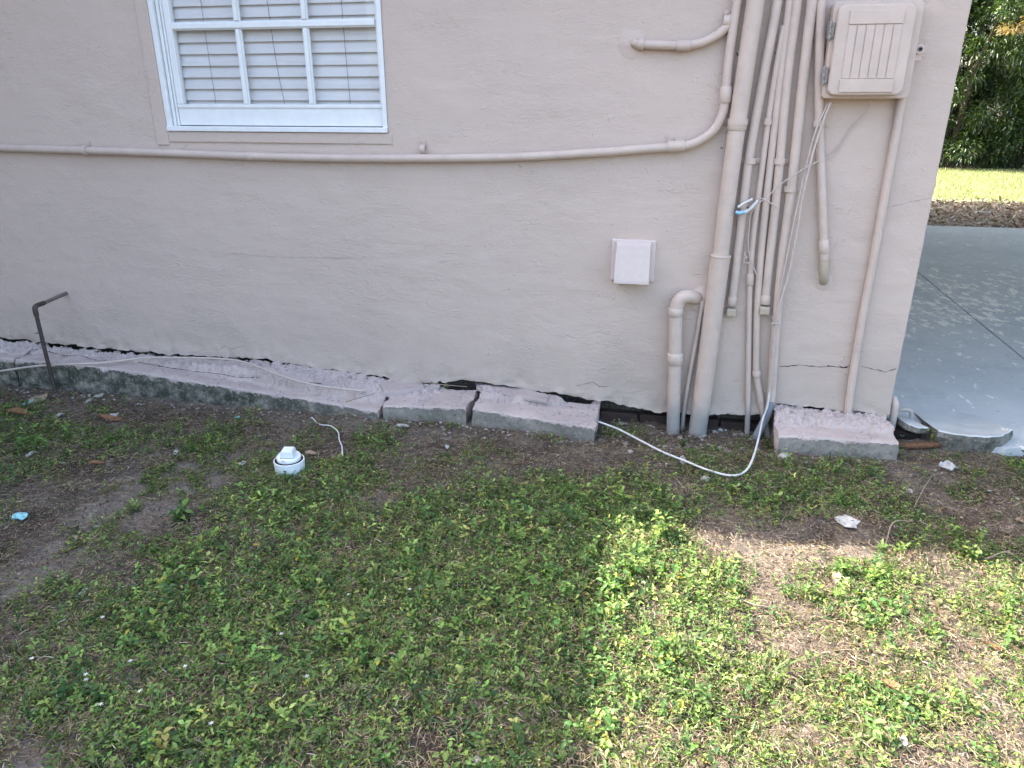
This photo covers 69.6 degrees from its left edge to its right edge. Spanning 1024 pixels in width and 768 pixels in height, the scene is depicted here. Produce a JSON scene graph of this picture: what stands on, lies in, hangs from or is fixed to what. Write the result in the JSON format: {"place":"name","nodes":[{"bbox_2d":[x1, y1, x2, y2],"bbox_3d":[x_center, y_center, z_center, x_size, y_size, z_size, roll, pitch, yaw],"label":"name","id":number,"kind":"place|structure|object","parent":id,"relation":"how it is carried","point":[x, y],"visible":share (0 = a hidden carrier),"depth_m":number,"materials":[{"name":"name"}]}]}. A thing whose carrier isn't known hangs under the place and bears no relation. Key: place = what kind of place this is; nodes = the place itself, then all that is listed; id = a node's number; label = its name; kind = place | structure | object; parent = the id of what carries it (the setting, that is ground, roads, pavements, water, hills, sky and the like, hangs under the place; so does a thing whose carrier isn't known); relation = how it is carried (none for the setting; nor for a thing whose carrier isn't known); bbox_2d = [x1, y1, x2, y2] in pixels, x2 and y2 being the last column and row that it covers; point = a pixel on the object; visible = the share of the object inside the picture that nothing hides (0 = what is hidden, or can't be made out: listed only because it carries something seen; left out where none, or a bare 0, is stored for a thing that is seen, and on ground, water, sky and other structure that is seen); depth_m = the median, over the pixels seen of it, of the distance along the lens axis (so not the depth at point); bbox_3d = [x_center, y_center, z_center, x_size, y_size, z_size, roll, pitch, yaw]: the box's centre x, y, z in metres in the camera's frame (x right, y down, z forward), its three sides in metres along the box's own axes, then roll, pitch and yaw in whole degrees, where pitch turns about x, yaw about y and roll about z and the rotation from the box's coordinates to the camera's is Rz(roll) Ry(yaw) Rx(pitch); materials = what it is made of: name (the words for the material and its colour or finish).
{"place":"outdoors","nodes":[
{"label":"outdoors","id":0,"kind":"place"},
{"bbox_2d":[0,106,1023,767],"bbox_3d":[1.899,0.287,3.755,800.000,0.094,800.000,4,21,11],"label":"ground","id":1,"kind":"structure","parent":0,"point":[440,478],"depth_m":2.81,"materials":[{"name":"plant"}]},
{"bbox_2d":[5,407,30,415],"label":"dead leaf","id":2,"kind":"object","parent":1,"relation":"on","point":[17,409],"visible":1,"depth_m":3.98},
{"bbox_2d":[11,512,27,519],"bbox_3d":[-2.010,0.539,3.011,0.056,0.017,0.047,-3,21,-7],"label":"paint flake","id":3,"kind":"object","parent":1,"relation":"on","point":[19,515],"visible":1,"depth_m":3.00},
{"bbox_2d":[0,339,48,386],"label":"concrete kerb","id":4,"kind":"structure","parent":1,"relation":"on","point":[11,353],"depth_m":4.43,"materials":[{"name":"paint"}]},
{"bbox_2d":[27,393,47,403],"bbox_3d":[-2.704,0.081,4.197,0.085,0.016,0.127,17,27,38],"label":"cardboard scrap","id":5,"kind":"object","parent":1,"relation":"on","point":[41,397],"visible":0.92,"depth_m":4.19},
{"bbox_2d":[32,292,67,393],"bbox_3d":[-2.694,-0.234,4.383,0.055,0.581,0.340,0,21,0],"label":"bent pipe","id":6,"kind":"object","parent":1,"relation":"on","point":[35,306],"visible":0.98,"depth_m":4.23,"materials":[{"name":"grey metal"}]},
{"bbox_2d":[87,460,105,463],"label":"dead leaf","id":7,"kind":"object","parent":1,"relation":"on","point":[95,461],"visible":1,"depth_m":3.44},
{"bbox_2d":[72,434,137,464],"bbox_3d":[-1.967,0.294,3.633,0.273,0.059,0.354,12,24,29],"label":"grass clump","id":8,"kind":"object","parent":1,"relation":"on","point":[114,446],"visible":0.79,"depth_m":3.62,"materials":[{"name":"green plant"}]},
{"bbox_2d":[98,414,123,421],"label":"dead leaf","id":9,"kind":"object","parent":1,"relation":"on","point":[106,416],"visible":0.97,"depth_m":3.92,"materials":[{"name":"plant"}]},
{"bbox_2d":[135,427,189,440],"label":"grass clump","id":10,"kind":"object","parent":1,"relation":"on","point":[162,433],"visible":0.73,"depth_m":3.73,"materials":[{"name":"green plant"}]},
{"bbox_2d":[167,498,194,526],"bbox_3d":[-1.345,0.523,2.991,0.103,0.076,0.126,-9,23,-23],"label":"weed plant","id":11,"kind":"object","parent":1,"relation":"on","point":[178,512],"visible":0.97,"depth_m":2.97,"materials":[{"name":"green plant"}]},
{"bbox_2d":[15,346,388,419],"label":"concrete kerb","id":12,"kind":"structure","parent":1,"relation":"on","point":[216,382],"depth_m":4.21,"materials":[{"name":"paint"}]},
{"bbox_2d":[0,356,365,391],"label":"painted cord","id":13,"kind":"object","parent":12,"relation":"on","point":[214,358],"visible":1,"depth_m":4.24,"materials":[{"name":"plastic"}]},
{"bbox_2d":[345,393,374,402],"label":"twig","id":14,"kind":"object","parent":12,"relation":"on","point":[358,398],"visible":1,"depth_m":3.97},
{"bbox_2d":[275,470,293,482],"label":"weed plant","id":15,"kind":"object","parent":1,"relation":"on","point":[284,478],"visible":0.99,"depth_m":3.29,"materials":[{"name":"green plant"}]},
{"bbox_2d":[273,447,304,478],"bbox_3d":[-1.015,0.376,3.363,0.137,0.178,0.137,4,21,11],"label":"sewer cleanout","id":16,"kind":"object","parent":1,"relation":"on","point":[291,460],"visible":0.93,"depth_m":3.31,"materials":[{"name":"white plastic"}]},
{"bbox_2d":[305,450,316,454],"bbox_3d":[-0.973,0.333,3.560,0.062,0.022,0.038,4,21,11],"label":"tan stone","id":17,"kind":"object","parent":1,"relation":"on","point":[310,452],"visible":0.82,"depth_m":3.55,"materials":[{"name":"stone"}]},
{"bbox_2d":[311,417,342,454],"bbox_3d":[-0.906,0.258,3.713,0.067,0.036,0.517,-12,24,-28],"label":"white wire","id":18,"kind":"object","parent":1,"relation":"on","point":[335,429],"visible":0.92,"depth_m":3.74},
{"bbox_2d":[30,427,644,724],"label":"weed flowers","id":19,"kind":"object","parent":1,"relation":"on","point":[138,691],"visible":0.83,"depth_m":2.16,"materials":[{"name":"yellow plant"}]},
{"bbox_2d":[382,383,478,424],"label":"concrete kerb","id":20,"kind":"structure","parent":1,"relation":"on","point":[443,403],"depth_m":3.94,"materials":[{"name":"paint"}]},
{"bbox_2d":[380,381,424,396],"bbox_3d":[-0.619,0.016,4.136,0.251,0.036,0.200,-4,21,-9],"label":"mortar chunk","id":21,"kind":"object","parent":20,"relation":"on","point":[393,389],"visible":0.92,"depth_m":4.08,"materials":[{"name":"concrete"}]},
{"bbox_2d":[419,380,466,386],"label":"twig","id":22,"kind":"object","parent":20,"relation":"on","point":[442,384],"visible":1,"depth_m":4.08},
{"bbox_2d":[46,345,863,416],"bbox_3d":[-0.533,0.011,4.093,4.881,0.139,0.176,4,21,11],"label":"mortar rubble","id":23,"kind":"object","parent":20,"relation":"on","point":[294,368],"visible":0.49,"depth_m":4.21,"materials":[{"name":"concrete"}]},
{"bbox_2d":[437,630,462,655],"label":"grass clump","id":24,"kind":"object","parent":1,"relation":"on","point":[446,643],"visible":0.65,"depth_m":2.31,"materials":[{"name":"green plant"}]},
{"bbox_2d":[429,709,486,755],"bbox_3d":[-0.133,0.932,1.996,0.197,0.073,0.157,14,25,31],"label":"grass clump","id":25,"kind":"object","parent":1,"relation":"on","point":[465,739],"visible":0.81,"depth_m":1.99,"materials":[{"name":"green plant"}]},
{"bbox_2d":[472,755,481,763],"bbox_3d":[-0.089,0.980,1.911,0.034,0.017,0.033,14,25,32],"label":"stone","id":26,"kind":"object","parent":1,"relation":"on","point":[477,759],"visible":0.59,"depth_m":1.91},
{"bbox_2d":[0,0,971,431],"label":"house","id":27,"kind":"structure","parent":1,"relation":"on","point":[460,274],"depth_m":3.78,"materials":[{"name":"paint"}]},
{"bbox_2d":[147,0,388,132],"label":"window","id":28,"kind":"structure","parent":27,"relation":"in","point":[247,65],"depth_m":3.74,"materials":[{"name":"white paint"}]},
{"bbox_2d":[0,0,741,162],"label":"conduit","id":29,"kind":"object","parent":27,"relation":"attached to","point":[725,98],"visible":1,"depth_m":3.64,"materials":[{"name":"plastic"}]},
{"bbox_2d":[419,140,425,153],"bbox_3d":[-0.446,-1.183,3.674,0.026,0.064,0.033,4,21,11],"label":"pipe strap","id":30,"kind":"object","parent":27,"relation":"attached to","point":[422,147],"visible":1,"depth_m":3.67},
{"bbox_2d":[610,239,655,289],"bbox_3d":[0.599,-0.592,3.656,0.215,0.237,0.095,4,21,11],"label":"vent hood","id":31,"kind":"object","parent":27,"relation":"attached to","point":[632,261],"visible":1,"depth_m":3.63,"materials":[{"name":"white plastic"}]},
{"bbox_2d":[630,10,731,51],"bbox_3d":[0.754,-1.570,3.278,0.468,0.165,0.086,4,21,11],"label":"conduit","id":32,"kind":"object","parent":27,"relation":"attached to","point":[685,44],"visible":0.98,"depth_m":3.26,"materials":[{"name":"plastic"}]},
{"bbox_2d":[666,289,702,434],"bbox_3d":[0.876,-0.086,3.800,0.196,0.829,0.095,-9,23,-21],"label":"drain pipe","id":33,"kind":"object","parent":27,"relation":"attached to","point":[680,299],"visible":0.98,"depth_m":3.73,"materials":[{"name":"plastic"}]},
{"bbox_2d":[680,300,704,429],"bbox_3d":[0.931,-0.089,3.797,0.068,0.707,0.028,4,21,11],"label":"conduit","id":34,"kind":"object","parent":27,"relation":"attached to","point":[693,355],"visible":0.98,"depth_m":3.78,"materials":[{"name":"plastic"}]},
{"bbox_2d":[596,102,831,476],"bbox_3d":[0.857,-0.431,3.316,0.982,1.567,0.597,4,21,11],"label":"white cable","id":35,"kind":"object","parent":27,"relation":"hanging from","point":[778,308],"visible":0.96,"depth_m":3.47,"materials":[{"name":"plastic"}]},
{"bbox_2d":[688,0,764,436],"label":"conduit","id":36,"kind":"object","parent":27,"relation":"attached to","point":[736,121],"visible":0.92,"depth_m":3.46,"materials":[{"name":"plastic"}]},
{"bbox_2d":[735,198,757,214],"bbox_3d":[1.090,-0.824,3.416,0.100,0.081,0.029,4,21,11],"label":"cable clip","id":37,"kind":"object","parent":36,"relation":"attached to","point":[749,209],"visible":1,"depth_m":3.41,"materials":[{"name":"white plastic"}]},
{"bbox_2d":[726,0,782,316],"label":"conduit","id":38,"kind":"object","parent":27,"relation":"attached to","point":[748,160],"visible":0.96,"depth_m":3.37,"materials":[{"name":"paint"}]},
{"bbox_2d":[744,25,783,435],"bbox_3d":[1.197,-0.596,3.544,0.120,2.042,0.037,4,21,11],"label":"conduit","id":39,"kind":"object","parent":27,"relation":"attached to","point":[767,123],"visible":0.87,"depth_m":3.49,"materials":[{"name":"plastic"}]},
{"bbox_2d":[752,0,792,437],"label":"conduit","id":40,"kind":"object","parent":27,"relation":"attached to","point":[756,373],"visible":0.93,"depth_m":3.45,"materials":[{"name":"plastic"}]},
{"bbox_2d":[759,0,801,314],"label":"conduit","id":41,"kind":"object","parent":27,"relation":"attached to","point":[780,160],"visible":1,"depth_m":3.35,"materials":[{"name":"paint"}]},
{"bbox_2d":[751,0,816,439],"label":"conduit","id":42,"kind":"object","parent":27,"relation":"attached to","point":[792,187],"visible":0.89,"depth_m":3.37,"materials":[{"name":"plastic"}]},
{"bbox_2d":[765,103,828,408],"bbox_3d":[1.337,-0.541,3.494,0.105,1.479,0.012,2,21,5],"label":"white cable","id":43,"kind":"object","parent":27,"relation":"attached to","point":[793,228],"visible":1,"depth_m":3.41,"materials":[{"name":"plastic"}]},
{"bbox_2d":[813,0,829,285],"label":"conduit","id":44,"kind":"object","parent":27,"relation":"attached to","point":[824,248],"visible":0.93,"depth_m":3.30,"materials":[{"name":"paint"}]},
{"bbox_2d":[820,0,924,98],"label":"meter box","id":45,"kind":"object","parent":27,"relation":"attached to","point":[874,49],"visible":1,"depth_m":3.07,"materials":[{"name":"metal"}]},
{"bbox_2d":[757,100,872,203],"bbox_3d":[1.351,-1.038,3.318,0.435,0.450,0.053,3,21,7],"label":"thin wire","id":46,"kind":"object","parent":45,"relation":"hanging from","point":[825,158],"visible":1,"depth_m":3.32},
{"bbox_2d":[748,204,759,279],"bbox_3d":[1.156,-0.673,3.486,0.086,0.370,0.013,4,21,11],"label":"thin wire","id":47,"kind":"object","parent":46,"relation":"hanging from","point":[748,242],"visible":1,"depth_m":3.50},
{"bbox_2d":[759,197,778,208],"bbox_3d":[1.188,-0.839,3.402,0.095,0.051,0.006,6,22,15],"label":"thin wire","id":48,"kind":"object","parent":46,"relation":"attached to","point":[769,202],"visible":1,"depth_m":3.40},
{"bbox_2d":[826,3,916,94],"bbox_3d":[1.500,-1.395,3.077,0.300,0.350,0.038,4,21,11],"label":"door","id":49,"kind":"structure","parent":45,"relation":"in","point":[871,46],"depth_m":3.06,"materials":[{"name":"plastic"}]},
{"bbox_2d":[844,98,905,413],"bbox_3d":[1.692,-0.528,3.459,0.049,1.528,0.037,4,21,11],"label":"conduit","id":50,"kind":"object","parent":27,"relation":"attached to","point":[882,209],"visible":0.97,"depth_m":3.41,"materials":[{"name":"plastic"}]},
{"bbox_2d":[889,396,898,430],"bbox_3d":[1.927,0.149,3.724,0.036,0.182,0.049,-13,25,-31],"label":"drain pipe","id":51,"kind":"object","parent":27,"relation":"attached to","point":[894,411],"visible":0.82,"depth_m":3.70,"materials":[{"name":"plastic"}]},
{"bbox_2d":[8,389,970,473],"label":"concrete crumbs","id":52,"kind":"object","parent":1,"relation":"on","point":[721,429],"visible":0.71,"depth_m":3.85,"materials":[{"name":"concrete"}]},
{"bbox_2d":[0,387,1023,767],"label":"broadleaf weeds","id":53,"kind":"object","parent":1,"relation":"on","point":[746,625],"visible":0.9,"depth_m":2.38,"materials":[{"name":"green plant"}]},
{"bbox_2d":[0,389,1023,767],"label":"dry thatch","id":54,"kind":"object","parent":1,"relation":"on","point":[504,687],"visible":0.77,"depth_m":2.42,"materials":[{"name":"plant"}]},
{"bbox_2d":[0,388,1023,767],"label":"tall weeds","id":55,"kind":"object","parent":1,"relation":"on","point":[362,644],"visible":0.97,"depth_m":2.39,"materials":[{"name":"green plant"}]},
{"bbox_2d":[0,386,1023,767],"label":"grass","id":56,"kind":"structure","parent":1,"relation":"on","point":[302,516],"depth_m":2.41,"materials":[{"name":"green plant"}]},
{"bbox_2d":[0,386,1023,767],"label":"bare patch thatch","id":57,"kind":"object","parent":1,"relation":"on","point":[648,448],"visible":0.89,"depth_m":2.93,"materials":[{"name":"plant"}]},
{"bbox_2d":[0,387,1023,767],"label":"leaf crumbs","id":58,"kind":"object","parent":1,"relation":"on","point":[514,483],"visible":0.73,"depth_m":3.01,"materials":[{"name":"plant"}]},
{"bbox_2d":[0,386,1023,767],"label":"dry stems","id":59,"kind":"object","parent":1,"relation":"on","point":[486,554],"visible":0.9,"depth_m":2.89,"materials":[{"name":"plant"}]},
{"bbox_2d":[472,384,600,442],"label":"concrete kerb","id":60,"kind":"structure","parent":1,"relation":"on","point":[557,414],"depth_m":3.84,"materials":[{"name":"paint"}]},
{"bbox_2d":[475,381,548,402],"bbox_3d":[-0.003,0.033,4.054,0.495,0.023,0.164,12,24,28],"label":"mortar chunk","id":61,"kind":"object","parent":60,"relation":"on","point":[530,395],"visible":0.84,"depth_m":3.99,"materials":[{"name":"concrete"}]},
{"bbox_2d":[598,566,631,593],"bbox_3d":[0.353,0.685,2.535,0.122,0.098,0.090,4,21,11],"label":"weed plant","id":62,"kind":"object","parent":1,"relation":"on","point":[619,579],"visible":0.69,"depth_m":2.54,"materials":[{"name":"green plant"}]},
{"bbox_2d":[613,542,651,577],"bbox_3d":[0.428,0.642,2.622,0.144,0.116,0.110,4,21,11],"label":"weed plant","id":63,"kind":"object","parent":1,"relation":"on","point":[631,564],"visible":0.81,"depth_m":2.60,"materials":[{"name":"green plant"}]},
{"bbox_2d":[651,508,673,539],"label":"weed plant","id":64,"kind":"object","parent":1,"relation":"on","point":[660,529],"visible":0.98,"depth_m":2.84,"materials":[{"name":"green plant"}]},
{"bbox_2d":[680,437,688,447],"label":"weed plant","id":65,"kind":"object","parent":1,"relation":"on","point":[684,443],"visible":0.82,"depth_m":3.70,"materials":[{"name":"green plant"}]},
{"bbox_2d":[700,475,709,481],"bbox_3d":[0.872,0.429,3.319,0.045,0.028,0.045,4,21,11],"label":"stone","id":66,"kind":"object","parent":1,"relation":"on","point":[703,477],"visible":0.66,"depth_m":3.31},
{"bbox_2d":[736,597,785,607],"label":"twig","id":67,"kind":"object","parent":1,"relation":"on","point":[757,604],"visible":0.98,"depth_m":2.46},
{"bbox_2d":[763,435,773,449],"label":"weed plant","id":68,"kind":"object","parent":1,"relation":"on","point":[767,444],"visible":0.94,"depth_m":3.71,"materials":[{"name":"green plant"}]},
{"bbox_2d":[745,647,804,704],"bbox_3d":[0.778,0.839,2.184,0.173,0.109,0.238,8,22,20],"label":"grass clump","id":69,"kind":"object","parent":1,"relation":"on","point":[777,669],"visible":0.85,"depth_m":2.18,"materials":[{"name":"green plant"}]},
{"bbox_2d":[777,452,789,458],"bbox_3d":[1.306,0.350,3.535,0.059,0.037,0.063,4,21,11],"label":"stone","id":70,"kind":"object","parent":1,"relation":"on","point":[783,455],"visible":0.52,"depth_m":3.52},
{"bbox_2d":[769,403,898,460],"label":"concrete kerb","id":71,"kind":"structure","parent":1,"relation":"on","point":[823,432],"depth_m":3.58,"materials":[{"name":"paint"}]},
{"bbox_2d":[832,571,840,583],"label":"dead leaf","id":72,"kind":"object","parent":1,"relation":"on","point":[834,574],"visible":0.94,"depth_m":2.61,"materials":[{"name":"beige plant"}]},
{"bbox_2d":[830,556,854,576],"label":"weed plant","id":73,"kind":"object","parent":1,"relation":"on","point":[840,565],"visible":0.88,"depth_m":2.63,"materials":[{"name":"green plant"}]},
{"bbox_2d":[834,515,860,528],"bbox_3d":[1.343,0.550,2.951,0.086,0.021,0.098,-9,23,-23],"label":"torn paper","id":74,"kind":"object","parent":1,"relation":"on","point":[854,522],"visible":1,"depth_m":2.94,"materials":[{"name":"paper"}]},
{"bbox_2d":[820,718,898,767],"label":"grass clump","id":75,"kind":"object","parent":1,"relation":"on","point":[859,751],"visible":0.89,"depth_m":1.94,"materials":[{"name":"green plant"}]},
{"bbox_2d":[864,562,886,582],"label":"weed plant","id":76,"kind":"object","parent":1,"relation":"on","point":[876,573],"visible":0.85,"depth_m":2.59,"materials":[{"name":"green plant"}]},
{"bbox_2d":[877,538,891,552],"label":"weed plant","id":77,"kind":"object","parent":1,"relation":"on","point":[881,544],"visible":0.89,"depth_m":2.76,"materials":[{"name":"green plant"}]},
{"bbox_2d":[838,669,936,731],"bbox_3d":[1.051,0.926,2.079,0.277,0.091,0.285,11,24,27],"label":"grass clump","id":78,"kind":"object","parent":1,"relation":"on","point":[870,688],"visible":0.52,"depth_m":2.08,"materials":[{"name":"green plant"}]},
{"bbox_2d":[880,678,903,693],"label":"dead leaf","id":79,"kind":"object","parent":1,"relation":"on","point":[897,684],"visible":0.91,"depth_m":2.12,"materials":[{"name":"plant"}]},
{"bbox_2d":[885,520,906,542],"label":"twig","id":80,"kind":"object","parent":1,"relation":"on","point":[890,528],"visible":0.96,"depth_m":2.88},
{"bbox_2d":[893,541,910,554],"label":"weed plant","id":81,"kind":"object","parent":1,"relation":"on","point":[899,548],"visible":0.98,"depth_m":2.74,"materials":[{"name":"green plant"}]},
{"bbox_2d":[900,735,908,747],"bbox_3d":[1.030,0.938,1.932,0.020,0.013,0.025,-7,22,-18],"label":"paint flake","id":82,"kind":"object","parent":1,"relation":"on","point":[904,741],"visible":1,"depth_m":1.93,"materials":[{"name":"paint"}]},
{"bbox_2d":[909,573,924,587],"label":"weed plant","id":83,"kind":"object","parent":1,"relation":"on","point":[920,581],"visible":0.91,"depth_m":2.57,"materials":[{"name":"green plant"}]},
{"bbox_2d":[899,442,940,448],"bbox_3d":[2.006,0.301,3.619,0.280,0.035,0.061,1,21,2],"label":"rusty pipe","id":84,"kind":"object","parent":1,"relation":"on","point":[926,445],"visible":0.74,"depth_m":3.60,"materials":[{"name":"metal"}]},
{"bbox_2d":[915,476,931,504],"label":"twig","id":85,"kind":"object","parent":1,"relation":"on","point":[922,491],"visible":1,"depth_m":3.17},
{"bbox_2d":[927,428,935,441],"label":"weed plant","id":86,"kind":"object","parent":1,"relation":"on","point":[932,435],"visible":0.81,"depth_m":3.64,"materials":[{"name":"green plant"}]},
{"bbox_2d":[938,460,957,470],"bbox_3d":[2.028,0.374,3.410,0.076,0.022,0.076,18,28,39],"label":"torn paper","id":87,"kind":"object","parent":1,"relation":"on","point":[951,466],"visible":1,"depth_m":3.40,"materials":[{"name":"paper"}]},
{"bbox_2d":[942,485,976,502],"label":"grass clump","id":88,"kind":"object","parent":1,"relation":"on","point":[953,494],"visible":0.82,"depth_m":3.21,"materials":[{"name":"green plant"}]},
{"bbox_2d":[945,9,975,136],"bbox_3d":[9.616,-9.146,19.434,4.914,6.550,4.451,4,21,11],"label":"tree","id":89,"kind":"object","parent":1,"relation":"on","point":[962,56],"visible":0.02,"depth_m":18.95,"materials":[{"name":"green plant"}]},
{"bbox_2d":[955,540,978,560],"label":"weed plant","id":90,"kind":"object","parent":1,"relation":"on","point":[969,547],"visible":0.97,"depth_m":2.74,"materials":[{"name":"green plant"}]},
{"bbox_2d":[927,195,1023,227],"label":"fallen leaves","id":91,"kind":"object","parent":1,"relation":"on","point":[984,205],"visible":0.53,"depth_m":10.93,"materials":[{"name":"plant"}]},
{"bbox_2d":[939,553,1016,617],"bbox_3d":[1.616,0.693,2.538,0.196,0.103,0.284,4,21,11],"label":"grass clump","id":92,"kind":"object","parent":1,"relation":"on","point":[977,592],"visible":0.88,"depth_m":2.52,"materials":[{"name":"green plant"}]},
{"bbox_2d":[953,0,1006,115],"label":"tree","id":93,"kind":"object","parent":1,"relation":"on","point":[988,29],"visible":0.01,"depth_m":19.64,"materials":[{"name":"green plant"}]},
{"bbox_2d":[939,0,1023,168],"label":"tree","id":94,"kind":"object","parent":1,"relation":"on","point":[1010,12],"visible":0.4,"depth_m":17.85,"materials":[{"name":"green plant"}]},
{"bbox_2d":[975,211,990,213],"bbox_3d":[7.060,-2.574,11.024,0.220,0.026,0.126,4,21,11],"label":"litter scrap","id":95,"kind":"object","parent":1,"relation":"on","point":[986,212],"visible":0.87,"depth_m":10.99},
{"bbox_2d":[949,1,1023,158],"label":"tree","id":96,"kind":"object","parent":1,"relation":"on","point":[979,50],"visible":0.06,"depth_m":19.05,"materials":[{"name":"green plant"}]},
{"bbox_2d":[952,0,1023,168],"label":"tree","id":97,"kind":"object","parent":1,"relation":"on","point":[995,96],"visible":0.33,"depth_m":18.77,"materials":[{"name":"green plant"}]},
{"bbox_2d":[983,641,1003,651],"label":"dead leaf","id":98,"kind":"object","parent":1,"relation":"on","point":[996,647],"visible":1,"depth_m":2.28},
{"bbox_2d":[984,551,1023,563],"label":"twig","id":99,"kind":"object","parent":1,"relation":"on","point":[1001,553],"visible":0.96,"depth_m":2.75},
{"bbox_2d":[886,225,1023,455],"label":"patio","id":100,"kind":"structure","parent":0,"point":[963,338],"depth_m":5.30,"materials":[{"name":"blue paint"}]},
{"bbox_2d":[896,415,928,434],"bbox_3d":[2.016,0.200,3.760,0.091,0.050,0.230,-2,21,-6],"label":"broken slab","id":101,"kind":"object","parent":100,"relation":"on","point":[908,424],"depth_m":3.70,"materials":[{"name":"blue paint"}]},
{"bbox_2d":[898,407,913,417],"bbox_3d":[2.018,0.146,3.784,0.096,0.054,0.022,4,21,11],"label":"drain pipe","id":102,"kind":"object","parent":101,"relation":"on","point":[909,410],"visible":0.8,"depth_m":3.77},
{"bbox_2d":[913,411,1012,453],"bbox_3d":[2.291,0.252,3.748,0.375,0.171,0.459,4,21,11],"label":"broken slab","id":103,"kind":"object","parent":100,"relation":"on","point":[962,432],"depth_m":3.61,"materials":[{"name":"blue paint"}]},
{"bbox_2d":[931,166,1023,202],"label":"lawn grass","id":104,"kind":"structure","parent":0,"point":[965,171],"depth_m":15.03,"materials":[{"name":"green plant"}]},
{"bbox_2d":[959,3,1021,103],"label":"sky","id":105,"kind":"structure","parent":0,"point":[1002,3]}
]}

